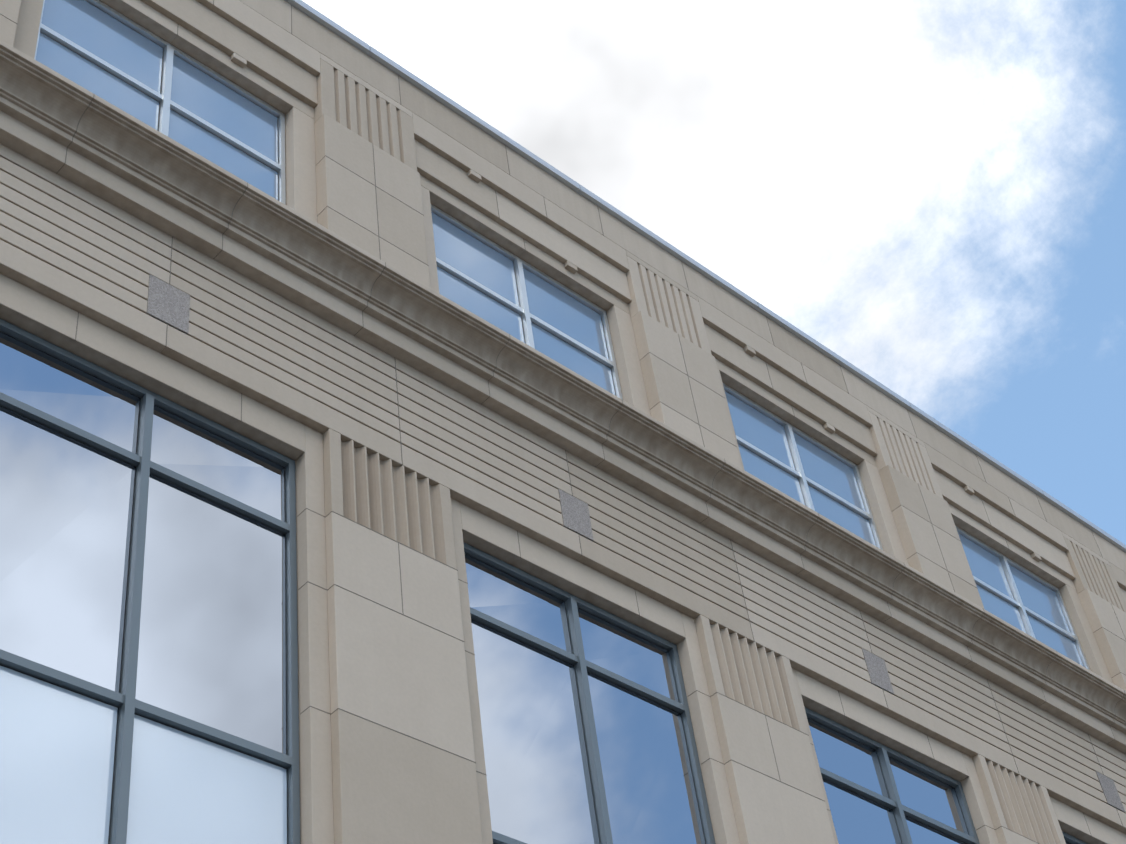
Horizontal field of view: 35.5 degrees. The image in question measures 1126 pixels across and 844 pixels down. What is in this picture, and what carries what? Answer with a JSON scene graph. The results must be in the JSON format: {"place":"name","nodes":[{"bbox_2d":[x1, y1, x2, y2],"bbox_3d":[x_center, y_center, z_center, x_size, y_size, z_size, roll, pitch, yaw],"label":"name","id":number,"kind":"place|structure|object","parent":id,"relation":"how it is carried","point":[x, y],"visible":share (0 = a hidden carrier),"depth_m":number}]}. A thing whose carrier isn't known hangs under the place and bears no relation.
{"place":"outdoors","nodes":[
{"label":"outdoors","id":0,"kind":"place"},
{"bbox_2d":[0,2,1070,843],"bbox_3d":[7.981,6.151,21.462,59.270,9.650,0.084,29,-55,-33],"label":"window gaskets","id":1,"kind":"object","parent":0,"point":[286,672],"visible":0.02,"depth_m":12.83},
{"bbox_2d":[0,0,1125,843],"bbox_3d":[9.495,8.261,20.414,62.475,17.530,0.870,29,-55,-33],"label":"facade","id":2,"kind":"structure","parent":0,"point":[284,348],"depth_m":15.36},
{"bbox_2d":[0,318,1087,843],"bbox_3d":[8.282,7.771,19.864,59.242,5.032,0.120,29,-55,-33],"label":"window frames","id":3,"kind":"structure","parent":2,"relation":"in","point":[126,702],"depth_m":13.05},
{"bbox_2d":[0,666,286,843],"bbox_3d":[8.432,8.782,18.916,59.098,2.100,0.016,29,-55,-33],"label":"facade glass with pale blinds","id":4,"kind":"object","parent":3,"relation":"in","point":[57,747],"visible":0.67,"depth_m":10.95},
{"bbox_2d":[34,0,1090,670],"bbox_3d":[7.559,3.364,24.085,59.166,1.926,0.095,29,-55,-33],"label":"window frames","id":5,"kind":"structure","parent":2,"relation":"in","point":[168,104],"depth_m":18.40},
{"bbox_2d":[36,0,1083,666],"bbox_3d":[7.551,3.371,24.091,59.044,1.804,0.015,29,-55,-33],"label":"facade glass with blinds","id":6,"kind":"object","parent":5,"relation":"in","point":[94,30],"visible":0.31,"depth_m":17.98},
{"bbox_2d":[1,0,1125,843],"bbox_3d":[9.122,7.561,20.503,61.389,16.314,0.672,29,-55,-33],"label":"facade joints","id":7,"kind":"object","parent":2,"relation":"attached to","point":[569,476],"visible":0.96,"depth_m":16.27},
{"bbox_2d":[145,274,1124,812],"bbox_3d":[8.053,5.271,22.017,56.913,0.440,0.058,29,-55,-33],"label":"decorative wall tiles","id":8,"kind":"object","parent":2,"relation":"in","point":[169,304],"visible":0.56,"depth_m":15.95},
{"bbox_2d":[285,0,1125,552],"bbox_3d":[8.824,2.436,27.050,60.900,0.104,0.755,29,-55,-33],"label":"roof edge trim","id":9,"kind":"structure","parent":2,"relation":"on","point":[555,172],"depth_m":21.02},
{"bbox_2d":[302,0,1125,544],"label":"sky","id":10,"kind":"structure","parent":0,"point":[932,193]}
]}

